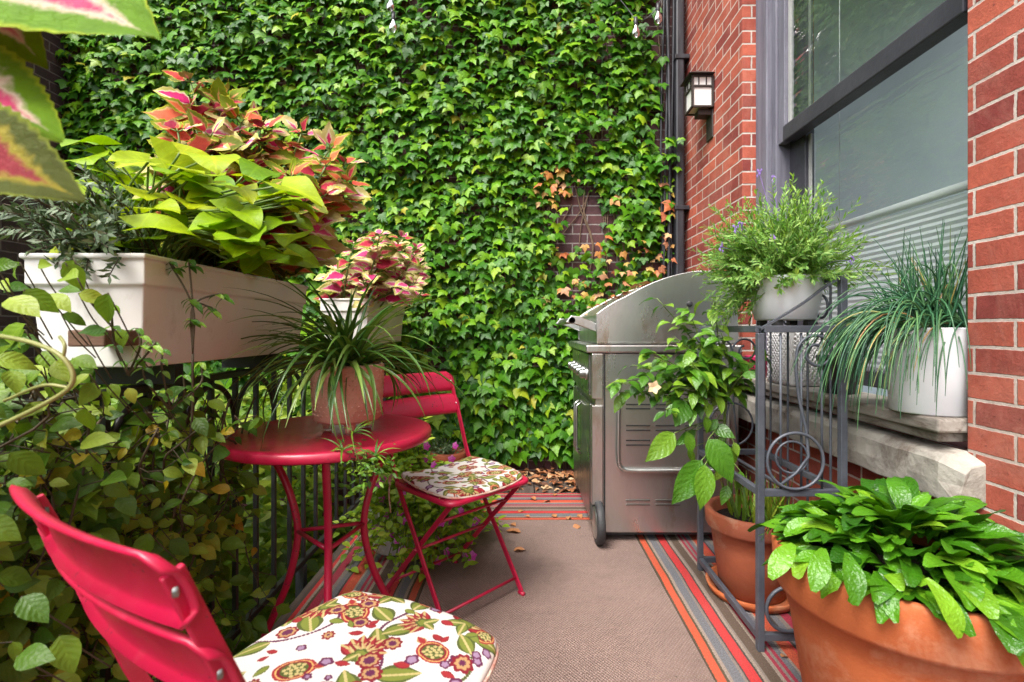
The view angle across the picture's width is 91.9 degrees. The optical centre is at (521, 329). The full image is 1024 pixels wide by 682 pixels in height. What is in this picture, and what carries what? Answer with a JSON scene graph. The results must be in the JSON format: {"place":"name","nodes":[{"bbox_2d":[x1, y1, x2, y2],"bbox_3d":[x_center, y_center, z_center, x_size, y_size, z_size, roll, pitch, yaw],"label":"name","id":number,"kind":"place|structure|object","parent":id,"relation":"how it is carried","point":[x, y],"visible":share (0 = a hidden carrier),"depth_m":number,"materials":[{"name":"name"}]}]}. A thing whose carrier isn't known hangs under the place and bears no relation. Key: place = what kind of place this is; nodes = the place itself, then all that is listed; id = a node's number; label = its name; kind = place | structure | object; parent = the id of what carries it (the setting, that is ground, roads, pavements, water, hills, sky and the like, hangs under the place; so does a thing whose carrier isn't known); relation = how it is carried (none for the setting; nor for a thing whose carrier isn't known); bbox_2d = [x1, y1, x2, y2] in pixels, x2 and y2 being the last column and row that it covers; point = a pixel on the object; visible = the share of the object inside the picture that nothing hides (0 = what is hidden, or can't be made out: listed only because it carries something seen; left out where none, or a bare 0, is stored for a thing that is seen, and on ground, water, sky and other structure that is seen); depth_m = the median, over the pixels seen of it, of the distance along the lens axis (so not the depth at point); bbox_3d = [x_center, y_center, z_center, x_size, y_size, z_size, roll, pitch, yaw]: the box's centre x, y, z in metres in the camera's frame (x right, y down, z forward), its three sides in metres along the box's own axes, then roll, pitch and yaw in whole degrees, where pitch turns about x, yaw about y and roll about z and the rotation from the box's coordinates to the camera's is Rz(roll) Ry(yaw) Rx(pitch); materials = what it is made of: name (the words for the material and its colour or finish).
{"place":"outdoors","nodes":[
{"label":"outdoors","id":0,"kind":"place"},
{"bbox_2d":[0,0,160,202],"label":"coleus plant","id":1,"kind":"object","parent":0,"point":[32,164],"visible":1,"depth_m":0.43,"materials":[{"name":"green plant"}]},
{"bbox_2d":[271,472,579,631],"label":"deck","id":2,"kind":"structure","parent":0,"point":[313,582],"depth_m":2.41,"materials":[{"name":"brown wood"}]},
{"bbox_2d":[101,259,234,681],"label":"vine","id":3,"kind":"object","parent":2,"relation":"on","point":[143,360],"visible":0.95,"depth_m":1.06,"materials":[{"name":"green plant"}]},
{"bbox_2d":[12,349,390,680],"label":"iron railing","id":4,"kind":"object","parent":2,"relation":"attached to","point":[234,632],"visible":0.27,"depth_m":1.73,"materials":[{"name":"black metal"}]},
{"bbox_2d":[0,258,290,681],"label":"railing vine","id":5,"kind":"object","parent":4,"relation":"attached to","point":[45,622],"visible":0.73,"depth_m":0.93,"materials":[{"name":"green plant"}]},
{"bbox_2d":[19,253,307,383],"bbox_3d":[-0.930,-0.015,1.450,0.268,0.293,0.808,0,0,0],"label":"trough planter","id":6,"kind":"object","parent":4,"relation":"on","point":[147,293],"visible":0.81,"depth_m":1.18,"materials":[{"name":"white plastic"}]},
{"bbox_2d":[0,162,168,285],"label":"herb plant","id":7,"kind":"object","parent":6,"relation":"in","point":[82,234],"visible":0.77,"depth_m":1.04,"materials":[{"name":"green plant"}]},
{"bbox_2d":[68,330,138,346],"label":"wood block","id":8,"kind":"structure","parent":6,"relation":"on","point":[102,341],"depth_m":0.97,"materials":[{"name":"brown wood"}]},
{"bbox_2d":[49,135,335,273],"bbox_3d":[-0.921,-0.336,1.290,0.940,0.473,0.633,0,0,0],"label":"sweet potato vine","id":9,"kind":"object","parent":6,"relation":"in","point":[220,202],"visible":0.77,"depth_m":1.19,"materials":[{"name":"green plant"}]},
{"bbox_2d":[125,69,371,280],"bbox_3d":[-0.838,-0.460,1.587,0.692,0.707,0.532,0,0,-43],"label":"coleus plant","id":10,"kind":"object","parent":6,"relation":"on","point":[181,118],"visible":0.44,"depth_m":1.55,"materials":[{"name":"orange plant"}]},
{"bbox_2d":[319,298,405,352],"bbox_3d":[-0.930,-0.015,3.000,0.268,0.293,0.808,0,0,0],"label":"trough planter","id":11,"kind":"object","parent":4,"relation":"on","point":[342,304],"visible":0.48,"depth_m":2.70,"materials":[{"name":"white plastic"}]},
{"bbox_2d":[313,229,430,307],"bbox_3d":[-0.844,-0.320,2.880,0.691,0.446,0.850,0,0,0],"label":"coleus plant","id":12,"kind":"object","parent":11,"relation":"on","point":[398,278],"visible":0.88,"depth_m":2.65,"materials":[{"name":"pink plant"}]},
{"bbox_2d":[430,447,465,462],"bbox_3d":[-0.475,0.905,3.220,0.236,0.230,0.236,0,0,0],"label":"terracotta pot","id":13,"kind":"object","parent":2,"relation":"on","point":[461,454],"visible":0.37,"depth_m":3.13,"materials":[{"name":"ceramic"}]},
{"bbox_2d":[428,433,468,453],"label":"herb plant","id":14,"kind":"object","parent":13,"relation":"on","point":[447,448],"visible":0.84,"depth_m":3.21,"materials":[{"name":"green plant"}]},
{"bbox_2d":[508,467,575,492],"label":"leaf litter","id":15,"kind":"object","parent":2,"relation":"on","point":[562,474],"visible":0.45,"depth_m":3.33,"materials":[{"name":"brown plant"}]},
{"bbox_2d":[285,493,801,681],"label":"striped rug","id":16,"kind":"object","parent":2,"relation":"on","point":[632,608],"visible":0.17,"depth_m":1.83,"materials":[{"name":"brown carpet"}]},
{"bbox_2d":[9,484,245,681],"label":"bistro chair","id":17,"kind":"object","parent":16,"relation":"on","point":[126,595],"visible":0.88,"depth_m":0.48,"materials":[{"name":"paint"}]},
{"bbox_2d":[233,590,498,681],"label":"seat cushion","id":18,"kind":"object","parent":17,"relation":"on","point":[356,636],"visible":0.95,"depth_m":0.83,"materials":[{"name":"fabric"}]},
{"bbox_2d":[214,414,430,638],"bbox_3d":[-0.592,0.662,1.535,0.616,0.702,0.616,0,0,0],"label":"bistro table","id":19,"kind":"object","parent":16,"relation":"on","point":[296,441],"visible":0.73,"depth_m":1.45,"materials":[{"name":"paint"}]},
{"bbox_2d":[310,362,384,433],"bbox_3d":[-0.538,0.208,1.535,0.222,0.203,0.221,0,0,0],"label":"clay pot","id":20,"kind":"object","parent":19,"relation":"on","point":[356,410],"visible":0.66,"depth_m":1.45,"materials":[{"name":"ceramic"}]},
{"bbox_2d":[219,266,476,450],"bbox_3d":[-0.549,0.085,1.518,0.701,0.525,0.687,0,0,-40],"label":"spider plant","id":21,"kind":"object","parent":20,"relation":"in","point":[342,347],"visible":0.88,"depth_m":1.44,"materials":[{"name":"green plant"}]},
{"bbox_2d":[323,377,401,494],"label":"trailing plant","id":22,"kind":"object","parent":19,"relation":"on","point":[378,470],"visible":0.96,"depth_m":1.28,"materials":[{"name":"green plant"}]},
{"bbox_2d":[368,503,421,555],"bbox_3d":[-0.585,0.910,2.300,0.263,0.200,0.263,0,0,0],"label":"lattice pot","id":23,"kind":"object","parent":16,"relation":"on","point":[383,550],"visible":0.12,"depth_m":2.20,"materials":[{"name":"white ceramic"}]},
{"bbox_2d":[332,416,509,581],"bbox_3d":[-0.439,0.718,2.279,0.774,0.671,0.765,0,0,0],"label":"flowering bush","id":24,"kind":"object","parent":23,"relation":"in","point":[427,512],"visible":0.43,"depth_m":2.10,"materials":[{"name":"green plant"}]},
{"bbox_2d":[381,371,528,613],"bbox_3d":[-0.279,0.600,1.907,0.525,0.826,0.400,0,0,44],"label":"bistro chair","id":25,"kind":"object","parent":16,"relation":"on","point":[431,405],"visible":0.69,"depth_m":1.94,"materials":[{"name":"paint"}]},
{"bbox_2d":[388,456,522,512],"bbox_3d":[-0.226,0.607,1.856,0.380,0.156,0.403,0,0,44],"label":"seat cushion","id":26,"kind":"object","parent":25,"relation":"on","point":[469,476],"visible":1,"depth_m":1.79,"materials":[{"name":"fabric"}]},
{"bbox_2d":[506,528,520,531],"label":"fallen leaf","id":27,"kind":"object","parent":16,"relation":"on","point":[514,529],"visible":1,"depth_m":2.47,"materials":[{"name":"brown plant"}]},
{"bbox_2d":[556,271,741,544],"bbox_3d":[0.627,0.366,2.723,0.825,1.291,0.975,0,0,0],"label":"gas grill","id":28,"kind":"object","parent":16,"relation":"on","point":[623,487],"visible":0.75,"depth_m":2.34,"materials":[{"name":"metal"}]},
{"bbox_2d":[573,386,582,492],"bbox_3d":[0.321,0.640,2.929,0.055,0.560,0.359,0,0,0],"label":"door","id":29,"kind":"structure","parent":28,"relation":"in","point":[577,393],"depth_m":2.80,"materials":[{"name":"metal"}]},
{"bbox_2d":[575,394,592,519],"bbox_3d":[0.321,0.640,2.564,0.055,0.560,0.359,0,0,0],"label":"door","id":30,"kind":"structure","parent":28,"relation":"in","point":[585,403],"depth_m":2.54,"materials":[{"name":"metal"}]},
{"bbox_2d":[704,494,789,613],"bbox_3d":[0.885,0.848,1.900,0.342,0.320,0.342,0,0,0],"label":"terracotta pot","id":31,"kind":"object","parent":16,"relation":"on","point":[733,568],"visible":0.45,"depth_m":1.80,"materials":[{"name":"ceramic"}]},
{"bbox_2d":[606,295,772,518],"bbox_3d":[0.611,0.306,1.769,0.619,0.868,0.292,0,0,0],"label":"pepper plant","id":32,"kind":"object","parent":31,"relation":"on","point":[704,377],"visible":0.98,"depth_m":1.74,"materials":[{"name":"green plant"}]},
{"bbox_2d":[720,472,793,522],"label":"grass tuft","id":33,"kind":"object","parent":31,"relation":"on","point":[747,503],"visible":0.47,"depth_m":1.91,"materials":[{"name":"green plant"}]},
{"bbox_2d":[697,275,847,651],"bbox_3d":[0.882,0.421,1.817,0.281,1.182,0.547,0,0,0],"label":"plant stand","id":34,"kind":"object","parent":16,"relation":"on","point":[764,458],"visible":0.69,"depth_m":1.56,"materials":[{"name":"grey metal"}]},
{"bbox_2d":[750,274,823,325],"bbox_3d":[0.905,-0.094,1.700,0.236,0.166,0.236,0,0,0],"label":"white planter","id":35,"kind":"object","parent":34,"relation":"on","point":[770,305],"visible":0.64,"depth_m":1.62,"materials":[{"name":"ceramic"}]},
{"bbox_2d":[688,168,897,331],"bbox_3d":[0.919,-0.270,1.707,0.664,0.562,0.599,0,0,0],"label":"lavender plant","id":36,"kind":"object","parent":35,"relation":"in","point":[790,245],"visible":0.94,"depth_m":1.63,"materials":[{"name":"green plant"}]},
{"bbox_2d":[771,525,1023,681],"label":"terracotta pot","id":37,"kind":"object","parent":16,"relation":"on","point":[839,637],"visible":0.31,"depth_m":0.97,"materials":[{"name":"ceramic"}]},
{"bbox_2d":[747,476,1023,666],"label":"primrose plant","id":38,"kind":"object","parent":37,"relation":"in","point":[899,512],"visible":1,"depth_m":1.01,"materials":[{"name":"green plant"}]},
{"bbox_2d":[584,278,662,314],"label":"leaf litter","id":39,"kind":"object","parent":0,"point":[635,285],"visible":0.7,"depth_m":2.66,"materials":[{"name":"brown plant"}]},
{"bbox_2d":[816,354,861,394],"bbox_3d":[1.180,0.167,1.840,0.148,0.140,0.148,0,0,0],"label":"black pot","id":40,"kind":"object","parent":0,"point":[834,373],"visible":0.23,"depth_m":1.79,"materials":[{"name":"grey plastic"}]},
{"bbox_2d":[685,0,1023,532],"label":"brick house","id":41,"kind":"structure","parent":0,"point":[898,116],"depth_m":2.20,"materials":[{"name":"red brick"}]},
{"bbox_2d":[671,0,689,274],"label":"downspout","id":42,"kind":"object","parent":41,"relation":"attached to","point":[680,58],"visible":0.62,"depth_m":3.44,"materials":[{"name":"black metal"}]},
{"bbox_2d":[660,0,673,277],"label":"cable bundle","id":43,"kind":"object","parent":42,"relation":"attached to","point":[669,94],"visible":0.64,"depth_m":3.48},
{"bbox_2d":[680,71,714,142],"bbox_3d":[1.089,-1.377,3.060,0.163,0.414,0.181,0,0,0],"label":"wall lantern","id":44,"kind":"object","parent":41,"relation":"attached to","point":[698,86],"depth_m":3.00,"materials":[{"name":"white glass"}]},
{"bbox_2d":[744,355,767,376],"bbox_3d":[1.160,0.184,2.440,0.116,0.105,0.115,0,0,0],"label":"red pot","id":45,"kind":"object","parent":41,"relation":"on","point":[753,358],"visible":0.18,"depth_m":2.41,"materials":[{"name":"ceramic"}]},
{"bbox_2d":[766,333,828,385],"bbox_3d":[1.187,0.117,2.127,0.176,0.239,0.206,0,0,0],"label":"lattice pot","id":46,"kind":"object","parent":41,"relation":"on","point":[794,339],"visible":0.42,"depth_m":2.04,"materials":[{"name":"white ceramic"}]},
{"bbox_2d":[756,0,967,388],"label":"window","id":47,"kind":"structure","parent":41,"relation":"in","point":[787,116],"depth_m":2.10,"materials":[{"name":"grey glass"}]},
{"bbox_2d":[886,328,967,416],"bbox_3d":[1.178,0.117,1.425,0.216,0.241,0.216,0,0,0],"label":"white planter","id":48,"kind":"object","parent":41,"relation":"on","point":[953,402],"visible":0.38,"depth_m":1.34,"materials":[{"name":"ceramic"}]},
{"bbox_2d":[791,220,970,429],"bbox_3d":[1.043,-0.003,1.438,0.457,0.617,0.554,0,0,0],"label":"chive plant","id":49,"kind":"object","parent":48,"relation":"in","point":[910,311],"visible":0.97,"depth_m":1.38,"materials":[{"name":"green plant"}]},
{"label":"ground","id":50,"kind":"structure","parent":0,"visible":0},
{"bbox_2d":[0,31,67,399],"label":"garden wall","id":51,"kind":"structure","parent":50,"relation":"on","point":[11,248],"depth_m":3.28,"materials":[{"name":"plant"}]},
{"bbox_2d":[3,354,362,681],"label":"garden foliage","id":52,"kind":"object","parent":50,"relation":"on","point":[315,562],"visible":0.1,"depth_m":2.52,"materials":[{"name":"green plant"}]},
{"bbox_2d":[68,0,684,613],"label":"brick wall","id":53,"kind":"structure","parent":50,"relation":"on","point":[594,218],"depth_m":3.55,"materials":[{"name":"brown brick"}]},
{"bbox_2d":[52,0,685,470],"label":"climbing ivy","id":54,"kind":"object","parent":53,"relation":"attached to","point":[540,406],"visible":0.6,"depth_m":3.47,"materials":[{"name":"green plant"}]},
{"bbox_2d":[386,0,397,34],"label":"string light","id":55,"kind":"object","parent":54,"relation":"hanging from","point":[392,13],"visible":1,"depth_m":3.29,"materials":[{"name":"white glass"}]},
{"bbox_2d":[620,0,662,39],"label":"string light","id":56,"kind":"object","parent":54,"relation":"hanging from","point":[636,19],"visible":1,"depth_m":3.36,"materials":[{"name":"white glass"}]}
]}

